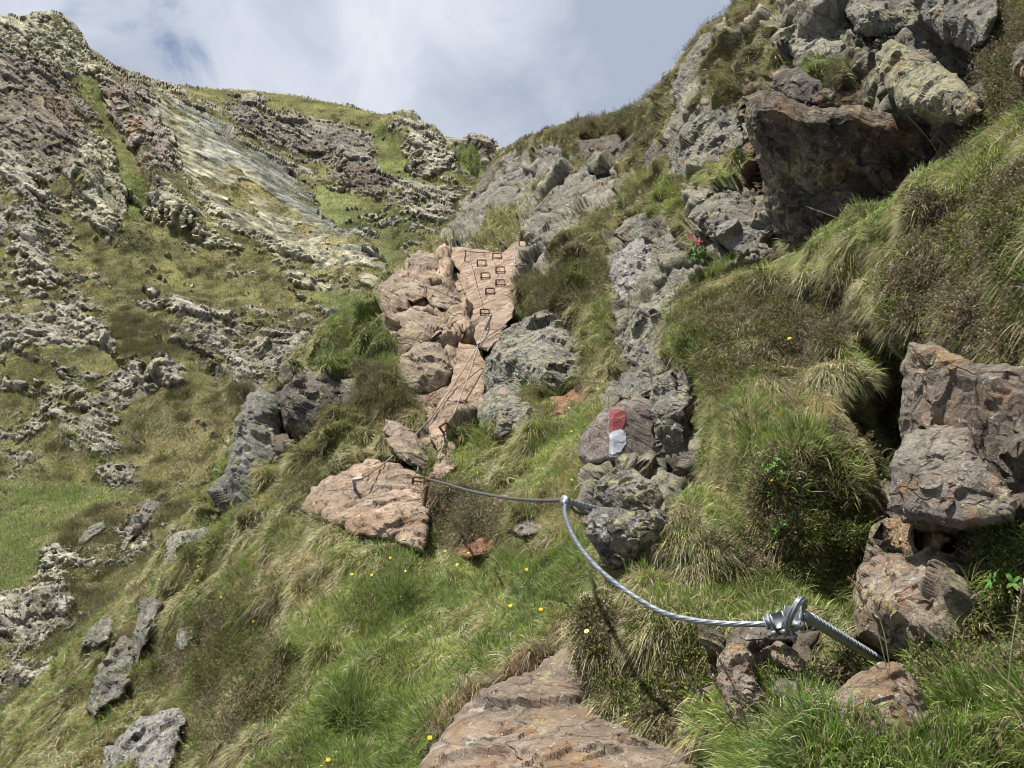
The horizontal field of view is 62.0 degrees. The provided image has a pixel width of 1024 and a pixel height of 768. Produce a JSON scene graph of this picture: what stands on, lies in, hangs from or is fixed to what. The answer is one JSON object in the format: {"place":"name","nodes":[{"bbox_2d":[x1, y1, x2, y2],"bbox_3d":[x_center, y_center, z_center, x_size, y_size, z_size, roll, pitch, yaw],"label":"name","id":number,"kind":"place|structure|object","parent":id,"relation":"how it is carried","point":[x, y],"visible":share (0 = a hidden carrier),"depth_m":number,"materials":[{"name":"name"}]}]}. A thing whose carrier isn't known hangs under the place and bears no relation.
{"place":"outdoors","nodes":[
{"label":"outdoors","id":0,"kind":"place"},
{"bbox_2d":[0,9,503,710],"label":"mountainside","id":1,"kind":"structure","parent":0,"point":[92,203],"depth_m":85.18,"materials":[{"name":"stone"}]},
{"bbox_2d":[78,521,105,545],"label":"rock","id":2,"kind":"object","parent":1,"relation":"on","point":[89,531],"visible":0.95,"depth_m":43.17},
{"bbox_2d":[114,498,164,559],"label":"rock","id":3,"kind":"object","parent":1,"relation":"on","point":[133,528],"visible":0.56,"depth_m":42.99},
{"bbox_2d":[0,0,731,146],"label":"sky","id":4,"kind":"structure","parent":0,"point":[504,71],"materials":[{"name":"white"}]},
{"bbox_2d":[0,0,1023,767],"bbox_3d":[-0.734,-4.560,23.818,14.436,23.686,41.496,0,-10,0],"label":"hillside","id":5,"kind":"structure","parent":0,"point":[674,470],"depth_m":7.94,"materials":[{"name":"plant"}]},
{"bbox_2d":[47,754,58,767],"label":"rock","id":6,"kind":"object","parent":5,"relation":"on","point":[52,760],"visible":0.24,"depth_m":7.15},
{"bbox_2d":[81,614,113,647],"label":"rock","id":7,"kind":"object","parent":5,"relation":"on","point":[100,631],"visible":0.98,"depth_m":8.83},
{"bbox_2d":[85,635,136,715],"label":"rock","id":8,"kind":"object","parent":5,"relation":"on","point":[106,690],"visible":0.96,"depth_m":7.43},
{"bbox_2d":[102,708,186,767],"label":"rock","id":9,"kind":"object","parent":5,"relation":"on","point":[154,738],"visible":0.96,"depth_m":5.61,"materials":[{"name":"stone"}]},
{"bbox_2d":[131,596,161,662],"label":"rock","id":10,"kind":"object","parent":5,"relation":"on","point":[149,607],"visible":0.81,"depth_m":7.93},
{"bbox_2d":[176,625,193,650],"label":"rock","id":11,"kind":"object","parent":5,"relation":"on","point":[179,639],"visible":0.41,"depth_m":7.19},
{"bbox_2d":[165,527,209,562],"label":"rock","id":12,"kind":"object","parent":5,"relation":"on","point":[176,537],"visible":0.48,"depth_m":9.26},
{"bbox_2d":[207,388,281,516],"bbox_3d":[-2.921,0.727,9.393,0.754,1.604,1.478,4,-11,-23],"label":"rock","id":13,"kind":"object","parent":5,"relation":"on","point":[258,422],"visible":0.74,"depth_m":8.91,"materials":[{"name":"stone"}]},
{"bbox_2d":[275,378,341,444],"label":"rock","id":14,"kind":"object","parent":5,"relation":"on","point":[297,401],"visible":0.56,"depth_m":9.16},
{"bbox_2d":[341,377,357,410],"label":"rock","id":15,"kind":"object","parent":5,"relation":"on","point":[344,390],"visible":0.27,"depth_m":9.10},
{"bbox_2d":[299,458,429,553],"bbox_3d":[-1.009,0.912,6.787,0.931,0.826,2.278,7,-12,-36],"label":"rock","id":16,"kind":"object","parent":5,"relation":"on","point":[384,493],"visible":0.95,"depth_m":6.57,"materials":[{"name":"stone"}]},
{"bbox_2d":[350,477,362,490],"bbox_3d":[-1.263,0.812,6.846,0.086,0.118,0.304,4,-11,-20],"label":"cable anchor","id":17,"kind":"object","parent":16,"relation":"on","point":[354,487],"visible":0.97,"depth_m":6.76,"materials":[{"name":"metal"}]},
{"bbox_2d":[363,345,477,478],"bbox_3d":[-0.826,0.159,8.065,0.130,1.633,2.515,-3,-11,19],"label":"steel cable","id":18,"kind":"object","parent":17,"relation":"attached to","point":[394,454],"visible":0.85,"depth_m":8.39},
{"bbox_2d":[411,476,425,483],"bbox_3d":[-0.744,0.774,6.809,0.123,0.078,0.107,0,-10,0],"label":"iron rung","id":19,"kind":"object","parent":16,"relation":"on","point":[413,480],"visible":0.77,"depth_m":6.78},
{"bbox_2d":[422,475,433,505],"bbox_3d":[-0.617,0.807,6.248,0.067,0.273,0.167,3,-10,-15],"label":"cable anchor","id":20,"kind":"object","parent":16,"relation":"on","point":[426,491],"visible":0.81,"depth_m":6.22,"materials":[{"name":"metal"}]},
{"bbox_2d":[377,275,426,303],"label":"rock","id":21,"kind":"object","parent":5,"relation":"on","point":[411,290],"visible":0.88,"depth_m":12.20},
{"bbox_2d":[385,430,430,471],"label":"rock","id":22,"kind":"object","parent":5,"relation":"on","point":[411,457],"visible":0.84,"depth_m":7.33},
{"bbox_2d":[383,419,410,435],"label":"rock","id":23,"kind":"object","parent":22,"relation":"on","point":[391,427],"visible":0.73,"depth_m":7.95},
{"bbox_2d":[405,250,437,272],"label":"rock","id":24,"kind":"object","parent":5,"relation":"on","point":[423,261],"visible":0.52,"depth_m":14.11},
{"bbox_2d":[394,307,450,346],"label":"rock","id":25,"kind":"object","parent":5,"relation":"on","point":[415,325],"visible":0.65,"depth_m":10.63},
{"bbox_2d":[398,342,452,393],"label":"rock","id":26,"kind":"object","parent":5,"relation":"on","point":[430,370],"visible":0.9,"depth_m":9.31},
{"bbox_2d":[426,387,444,407],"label":"rock","id":27,"kind":"object","parent":5,"relation":"on","point":[434,399],"visible":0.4,"depth_m":8.93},
{"bbox_2d":[430,456,455,478],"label":"rock","id":28,"kind":"object","parent":5,"relation":"on","point":[442,467],"visible":0.74,"depth_m":7.14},
{"bbox_2d":[426,284,460,309],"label":"rock","id":29,"kind":"object","parent":5,"relation":"on","point":[440,296],"visible":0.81,"depth_m":11.96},
{"bbox_2d":[426,342,484,457],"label":"rock","id":30,"kind":"object","parent":5,"relation":"on","point":[473,392],"visible":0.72,"depth_m":8.78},
{"bbox_2d":[438,421,450,433],"bbox_3d":[-0.604,0.399,7.766,0.104,0.066,0.404,0,-10,0],"label":"iron rung","id":31,"kind":"object","parent":30,"relation":"on","point":[443,424],"visible":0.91,"depth_m":7.62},
{"bbox_2d":[438,347,477,460],"bbox_3d":[-0.519,0.102,8.284,0.069,1.448,1.956,-1,-10,8],"label":"steel cable","id":32,"kind":"object","parent":30,"relation":"attached to","point":[459,400],"visible":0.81,"depth_m":8.51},
{"bbox_2d":[453,268,462,290],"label":"rock","id":33,"kind":"object","parent":5,"relation":"on","point":[456,274],"visible":0.39,"depth_m":13.14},
{"bbox_2d":[454,343,479,363],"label":"rock","id":34,"kind":"object","parent":5,"relation":"on","point":[455,358],"visible":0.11,"depth_m":10.03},
{"bbox_2d":[455,536,493,558],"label":"rock","id":35,"kind":"object","parent":5,"relation":"on","point":[479,550],"visible":0.72,"depth_m":5.38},
{"bbox_2d":[467,160,499,202],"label":"rock","id":36,"kind":"object","parent":5,"relation":"on","point":[486,179],"visible":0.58,"depth_m":29.81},
{"bbox_2d":[451,241,525,351],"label":"rock","id":37,"kind":"object","parent":5,"relation":"on","point":[501,311],"visible":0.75,"depth_m":11.86,"materials":[{"name":"stone"}]},
{"bbox_2d":[467,252,484,313],"bbox_3d":[-0.516,-1.466,11.973,0.031,1.676,2.618,1,-10,-8],"label":"steel cable","id":38,"kind":"object","parent":37,"relation":"attached to","point":[476,284],"visible":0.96,"depth_m":11.86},
{"bbox_2d":[477,259,486,266],"bbox_3d":[-0.470,-1.809,12.790,0.201,0.122,0.090,-7,-12,35],"label":"iron rung","id":39,"kind":"object","parent":37,"relation":"on","point":[485,260],"visible":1,"depth_m":12.78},
{"bbox_2d":[480,272,489,279],"bbox_3d":[-0.383,-1.541,12.225,0.221,0.134,0.088,-7,-12,36],"label":"iron rung","id":40,"kind":"object","parent":37,"relation":"on","point":[481,273],"visible":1,"depth_m":12.23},
{"bbox_2d":[480,309,489,314],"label":"iron rung","id":41,"kind":"object","parent":37,"relation":"on","point":[488,313],"visible":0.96,"depth_m":10.59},
{"bbox_2d":[485,314,491,329],"bbox_3d":[-0.276,-0.705,9.882,0.042,0.171,0.264,3,-10,-17],"label":"cable anchor","id":42,"kind":"object","parent":37,"relation":"on","point":[490,315],"visible":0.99,"depth_m":9.85,"materials":[{"name":"metal"}]},
{"bbox_2d":[479,317,489,342],"bbox_3d":[-0.310,-0.623,9.824,0.029,0.538,0.878,-1,-10,6],"label":"steel cable","id":43,"kind":"object","parent":42,"relation":"attached to","point":[483,329],"visible":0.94,"depth_m":9.65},
{"bbox_2d":[485,288,494,294],"bbox_3d":[-0.296,-1.234,11.436,0.217,0.125,0.086,-8,-13,38],"label":"iron rung","id":44,"kind":"object","parent":37,"relation":"on","point":[486,293],"visible":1,"depth_m":11.43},
{"bbox_2d":[480,326,503,342],"bbox_3d":[-0.233,-0.544,9.509,0.384,0.274,0.031,9,-14,-42],"label":"steel cable","id":45,"kind":"object","parent":37,"relation":"on","point":[491,333],"visible":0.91,"depth_m":9.52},
{"bbox_2d":[466,233,518,252],"bbox_3d":[-0.239,-2.289,13.577,1.016,0.524,0.272,6,-12,-31],"label":"steel cable","id":46,"kind":"object","parent":37,"relation":"on","point":[495,250],"visible":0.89,"depth_m":13.40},
{"bbox_2d":[492,252,501,259],"bbox_3d":[-0.201,-1.921,12.885,0.200,0.160,0.104,-9,-14,42],"label":"iron rung","id":47,"kind":"object","parent":37,"relation":"on","point":[496,253],"visible":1,"depth_m":12.91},
{"bbox_2d":[495,266,504,273],"bbox_3d":[-0.161,-1.618,12.190,0.234,0.142,0.098,-9,-14,42],"label":"iron rung","id":48,"kind":"object","parent":37,"relation":"on","point":[496,267],"visible":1,"depth_m":12.20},
{"bbox_2d":[495,279,504,285],"bbox_3d":[-0.162,-1.373,11.637,0.203,0.125,0.083,-7,-12,35],"label":"iron rung","id":49,"kind":"object","parent":37,"relation":"on","point":[496,284],"visible":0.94,"depth_m":11.63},
{"bbox_2d":[514,243,519,274],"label":"steel cable","id":50,"kind":"object","parent":37,"relation":"hanging from","point":[514,259],"visible":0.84,"depth_m":11.52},
{"bbox_2d":[482,185,521,209],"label":"rock","id":51,"kind":"object","parent":5,"relation":"on","point":[505,194],"visible":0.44,"depth_m":25.21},
{"bbox_2d":[476,384,532,439],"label":"rock","id":52,"kind":"object","parent":5,"relation":"on","point":[504,406],"visible":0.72,"depth_m":7.57,"materials":[{"name":"grey stone"}]},
{"bbox_2d":[0,0,1023,767],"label":"heather","id":53,"kind":"object","parent":5,"relation":"on","point":[950,292],"visible":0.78,"depth_m":4.09,"materials":[{"name":"green plant"}]},
{"bbox_2d":[503,168,533,184],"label":"rock","id":54,"kind":"object","parent":5,"relation":"on","point":[518,175],"visible":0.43,"depth_m":27.09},
{"bbox_2d":[513,519,540,535],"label":"rock","id":55,"kind":"object","parent":5,"relation":"on","point":[522,528],"visible":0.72,"depth_m":5.01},
{"bbox_2d":[481,309,580,393],"bbox_3d":[0.245,-0.396,9.140,1.208,1.445,2.323,0,-10,0],"label":"rock","id":56,"kind":"object","parent":5,"relation":"on","point":[538,345],"visible":0.71,"depth_m":8.60,"materials":[{"name":"stone"}]},
{"bbox_2d":[523,211,565,246],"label":"rock","id":57,"kind":"object","parent":5,"relation":"on","point":[539,226],"visible":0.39,"depth_m":14.42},
{"bbox_2d":[539,153,558,164],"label":"rock","id":58,"kind":"object","parent":5,"relation":"on","point":[550,156],"visible":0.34,"depth_m":24.45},
{"bbox_2d":[537,383,586,417],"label":"rock","id":59,"kind":"object","parent":5,"relation":"on","point":[567,396],"visible":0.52,"depth_m":7.28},
{"bbox_2d":[418,646,709,767],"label":"rock","id":60,"kind":"object","parent":5,"relation":"on","point":[539,717],"visible":0.8,"depth_m":2.44,"materials":[{"name":"stone"}]},
{"bbox_2d":[534,166,615,212],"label":"rock","id":61,"kind":"object","parent":5,"relation":"on","point":[580,183],"visible":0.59,"depth_m":16.95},
{"bbox_2d":[577,134,633,159],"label":"rock","id":62,"kind":"object","parent":5,"relation":"on","point":[614,147],"visible":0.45,"depth_m":19.12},
{"bbox_2d":[578,396,655,464],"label":"rock","id":63,"kind":"object","parent":5,"relation":"on","point":[613,433],"visible":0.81,"depth_m":4.72,"materials":[{"name":"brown stone"}]},
{"bbox_2d":[608,238,651,300],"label":"rock","id":64,"kind":"object","parent":5,"relation":"on","point":[631,262],"visible":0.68,"depth_m":9.13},
{"bbox_2d":[614,371,651,399],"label":"rock","id":65,"kind":"object","parent":5,"relation":"on","point":[630,385],"visible":0.89,"depth_m":6.01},
{"bbox_2d":[614,212,653,241],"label":"rock","id":66,"kind":"object","parent":5,"relation":"on","point":[630,227],"visible":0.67,"depth_m":10.47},
{"bbox_2d":[643,142,667,167],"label":"rock","id":67,"kind":"object","parent":5,"relation":"on","point":[648,156],"visible":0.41,"depth_m":13.90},
{"bbox_2d":[621,267,690,366],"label":"rock","id":68,"kind":"object","parent":5,"relation":"on","point":[638,342],"visible":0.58,"depth_m":7.14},
{"bbox_2d":[685,233,706,263],"bbox_3d":[1.679,-1.188,7.659,0.191,0.259,0.343,-7,-12,35],"label":"alpenrose","id":69,"kind":"object","parent":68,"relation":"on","point":[701,254],"visible":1,"depth_m":7.58,"materials":[{"name":"green plant"}]},
{"bbox_2d":[663,221,680,253],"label":"rock","id":70,"kind":"object","parent":5,"relation":"on","point":[669,242],"visible":0.31,"depth_m":8.64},
{"bbox_2d":[649,369,696,456],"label":"rock","id":71,"kind":"object","parent":5,"relation":"on","point":[671,401],"visible":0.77,"depth_m":4.66,"materials":[{"name":"stone"}]},
{"bbox_2d":[670,32,712,98],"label":"rock","id":72,"kind":"object","parent":5,"relation":"on","point":[683,74],"visible":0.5,"depth_m":15.39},
{"bbox_2d":[668,104,744,179],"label":"rock","id":73,"kind":"object","parent":5,"relation":"on","point":[710,132],"visible":0.75,"depth_m":10.61,"materials":[{"name":"stone"}]},
{"bbox_2d":[687,191,772,262],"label":"rock","id":74,"kind":"object","parent":5,"relation":"on","point":[737,221],"visible":0.95,"depth_m":7.55,"materials":[{"name":"stone"}]},
{"bbox_2d":[771,23,844,58],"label":"rock","id":75,"kind":"object","parent":5,"relation":"on","point":[798,44],"visible":0.64,"depth_m":9.26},
{"bbox_2d":[804,182,864,230],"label":"rock","id":76,"kind":"object","parent":5,"relation":"on","point":[831,200],"visible":0.43,"depth_m":6.77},
{"bbox_2d":[743,90,937,246],"bbox_3d":[2.889,-1.912,7.411,1.585,1.617,2.371,-5,-11,27],"label":"rock","id":77,"kind":"object","parent":5,"relation":"on","point":[804,152],"visible":0.73,"depth_m":6.75,"materials":[{"name":"stone"}]},
{"bbox_2d":[768,66,835,104],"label":"rock","id":78,"kind":"object","parent":77,"relation":"on","point":[799,84],"visible":0.96,"depth_m":7.19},
{"bbox_2d":[845,0,919,36],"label":"rock","id":79,"kind":"object","parent":5,"relation":"on","point":[874,18],"visible":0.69,"depth_m":8.48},
{"bbox_2d":[875,39,984,126],"bbox_3d":[2.957,-2.297,6.295,0.422,1.702,2.049,-2,-10,10],"label":"rock","id":80,"kind":"object","parent":5,"relation":"on","point":[919,84],"visible":0.99,"depth_m":5.75,"materials":[{"name":"stone"}]},
{"bbox_2d":[909,0,998,52],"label":"rock","id":81,"kind":"object","parent":5,"relation":"on","point":[962,24],"visible":0.98,"depth_m":6.02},
{"bbox_2d":[1012,42,1023,83],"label":"rock","id":82,"kind":"object","parent":5,"relation":"on","point":[1018,64],"visible":1,"depth_m":4.65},
{"bbox_2d":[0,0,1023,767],"bbox_3d":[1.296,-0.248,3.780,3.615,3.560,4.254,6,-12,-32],"label":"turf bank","id":83,"kind":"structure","parent":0,"point":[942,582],"depth_m":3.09,"materials":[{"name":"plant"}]},
{"bbox_2d":[582,506,668,569],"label":"rock","id":84,"kind":"object","parent":83,"relation":"on","point":[616,534],"visible":0.96,"depth_m":2.94,"materials":[{"name":"stone"}]},
{"bbox_2d":[560,495,601,515],"bbox_3d":[0.267,0.445,3.087,0.051,0.076,0.261,-10,-14,44],"label":"cable anchor","id":85,"kind":"object","parent":84,"relation":"on","point":[567,500],"visible":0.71,"depth_m":3.02,"materials":[{"name":"metal"}]},
{"bbox_2d":[428,478,559,502],"bbox_3d":[-0.230,0.550,4.601,0.053,0.294,3.311,2,-10,-14],"label":"steel cable","id":86,"kind":"object","parent":85,"relation":"attached to","point":[507,497],"visible":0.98,"depth_m":3.82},
{"bbox_2d":[562,503,765,626],"bbox_3d":[0.344,0.498,2.497,0.162,0.338,1.012,5,-11,-26],"label":"steel cable","id":87,"kind":"object","parent":85,"relation":"attached to","point":[628,592],"visible":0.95,"depth_m":2.27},
{"bbox_2d":[762,613,779,637],"bbox_3d":[0.624,0.581,2.051,0.034,0.057,0.043,-5,-11,27],"label":"cable clamp","id":88,"kind":"object","parent":87,"relation":"attached to","point":[769,625],"visible":0.84,"depth_m":2.04,"materials":[{"name":"metal"}]},
{"bbox_2d":[593,468,664,511],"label":"rock","id":89,"kind":"object","parent":84,"relation":"on","point":[631,489],"visible":0.94,"depth_m":3.47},
{"bbox_2d":[664,488,683,512],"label":"rock","id":90,"kind":"object","parent":83,"relation":"on","point":[677,492],"visible":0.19,"depth_m":3.72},
{"bbox_2d":[703,663,741,746],"bbox_3d":[0.453,0.688,1.805,0.136,0.202,0.016,8,-13,-40],"label":"grass stalk","id":91,"kind":"object","parent":83,"relation":"on","point":[712,676],"depth_m":1.79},
{"bbox_2d":[716,652,749,742],"bbox_3d":[0.476,0.670,1.816,0.127,0.201,0.019,9,-14,-42],"label":"grass stalk","id":92,"kind":"object","parent":83,"relation":"on","point":[725,668],"depth_m":1.80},
{"bbox_2d":[716,642,764,731],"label":"rock","id":93,"kind":"object","parent":83,"relation":"on","point":[737,658],"visible":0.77,"depth_m":1.98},
{"bbox_2d":[739,629,773,640],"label":"rock","id":94,"kind":"object","parent":83,"relation":"on","point":[757,634],"visible":0.91,"depth_m":2.19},
{"bbox_2d":[760,457,787,480],"bbox_3d":[0.913,0.295,2.929,0.085,0.084,0.140,-8,-13,39],"label":"leafy plant","id":95,"kind":"object","parent":83,"relation":"on","point":[769,466],"visible":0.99,"depth_m":2.91,"materials":[{"name":"green plant"}]},
{"bbox_2d":[767,474,786,486],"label":"leafy plant","id":96,"kind":"object","parent":83,"relation":"on","point":[774,481],"visible":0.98,"depth_m":2.90,"materials":[{"name":"green plant"}]},
{"bbox_2d":[769,517,787,538],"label":"leafy plant","id":97,"kind":"object","parent":83,"relation":"on","point":[783,524],"visible":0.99,"depth_m":2.90,"materials":[{"name":"green plant"}]},
{"bbox_2d":[768,640,806,672],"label":"rock","id":98,"kind":"object","parent":83,"relation":"on","point":[776,647],"visible":0.94,"depth_m":2.03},
{"bbox_2d":[771,678,803,702],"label":"rock","id":99,"kind":"object","parent":83,"relation":"on","point":[790,680],"visible":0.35,"depth_m":1.95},
{"bbox_2d":[805,206,852,223],"bbox_3d":[1.507,-0.800,4.035,0.253,0.066,0.018,2,-10,-13],"label":"grass stalk","id":100,"kind":"object","parent":83,"relation":"on","point":[827,214],"depth_m":4.03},
{"bbox_2d":[827,661,932,744],"bbox_3d":[0.740,0.642,1.711,0.215,0.169,0.359,-5,-11,25],"label":"rock","id":101,"kind":"object","parent":83,"relation":"on","point":[894,681],"visible":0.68,"depth_m":1.63,"materials":[{"name":"stone"}]},
{"bbox_2d":[847,574,886,665],"bbox_3d":[0.687,0.454,1.630,0.126,0.178,0.018,8,-13,-40],"label":"grass stalk","id":102,"kind":"object","parent":101,"relation":"on","point":[858,589],"depth_m":1.62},
{"bbox_2d":[873,597,889,666],"bbox_3d":[0.705,0.475,1.629,0.016,0.139,0.099,-5,-11,28],"label":"grass stalk","id":103,"kind":"object","parent":101,"relation":"on","point":[876,613],"depth_m":1.61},
{"bbox_2d":[852,546,977,666],"bbox_3d":[1.131,0.616,2.322,0.384,0.340,0.551,-3,-11,19],"label":"rock","id":104,"kind":"object","parent":83,"relation":"on","point":[890,582],"visible":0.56,"depth_m":2.21,"materials":[{"name":"stone"}]},
{"bbox_2d":[781,596,890,663],"bbox_3d":[0.827,0.640,2.138,0.543,0.239,0.074,9,-14,-43],"label":"cable anchor","id":105,"kind":"object","parent":104,"relation":"on","point":[796,614],"visible":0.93,"depth_m":2.04,"materials":[{"name":"metal"}]},
{"bbox_2d":[769,610,789,637],"bbox_3d":[0.643,0.573,2.041,0.043,0.063,0.047,-5,-11,27],"label":"cable clamp","id":106,"kind":"object","parent":105,"relation":"attached to","point":[778,616],"visible":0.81,"depth_m":2.02,"materials":[{"name":"metal"}]},
{"bbox_2d":[786,629,797,641],"bbox_3d":[0.664,0.585,2.031,0.029,0.055,0.041,-5,-11,27],"label":"cable clamp","id":107,"kind":"object","parent":105,"relation":"attached to","point":[793,635],"visible":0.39,"depth_m":2.01,"materials":[{"name":"metal"}]},
{"bbox_2d":[884,518,952,551],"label":"rock","id":108,"kind":"object","parent":83,"relation":"on","point":[901,532],"visible":0.56,"depth_m":2.78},
{"bbox_2d":[917,628,928,679],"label":"grass stalk","id":109,"kind":"object","parent":83,"relation":"on","point":[921,633],"depth_m":1.82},
{"bbox_2d":[887,424,1017,529],"bbox_3d":[1.142,0.234,2.260,0.286,0.302,0.488,0,-10,0],"label":"rock","id":110,"kind":"object","parent":83,"relation":"on","point":[943,475],"visible":1,"depth_m":2.16,"materials":[{"name":"stone"}]},
{"bbox_2d":[898,341,1023,533],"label":"rock","id":111,"kind":"object","parent":83,"relation":"on","point":[982,402],"visible":0.52,"depth_m":2.34,"materials":[{"name":"stone"}]},
{"bbox_2d":[973,590,999,647],"bbox_3d":[1.076,0.544,1.911,0.124,0.164,0.019,8,-13,-39],"label":"grass stalk","id":112,"kind":"object","parent":83,"relation":"on","point":[983,607],"depth_m":1.90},
{"bbox_2d":[984,569,1023,607],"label":"leafy plant","id":113,"kind":"object","parent":83,"relation":"on","point":[995,579],"visible":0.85,"depth_m":2.00,"materials":[{"name":"green plant"}]},
{"bbox_2d":[1007,127,1018,142],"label":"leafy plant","id":114,"kind":"object","parent":83,"relation":"on","point":[1014,128],"visible":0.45,"depth_m":3.30,"materials":[{"name":"green plant"}]},
{"bbox_2d":[1006,578,1023,703],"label":"grass stalk","id":115,"kind":"object","parent":83,"relation":"on","point":[1020,600],"depth_m":1.60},
{"bbox_2d":[905,114,941,160],"bbox_3d":[2.890,-1.709,5.950,0.316,0.333,0.024,4,-11,-20],"label":"grass stalk","id":116,"kind":"object","parent":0,"point":[924,134],"depth_m":5.95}
]}

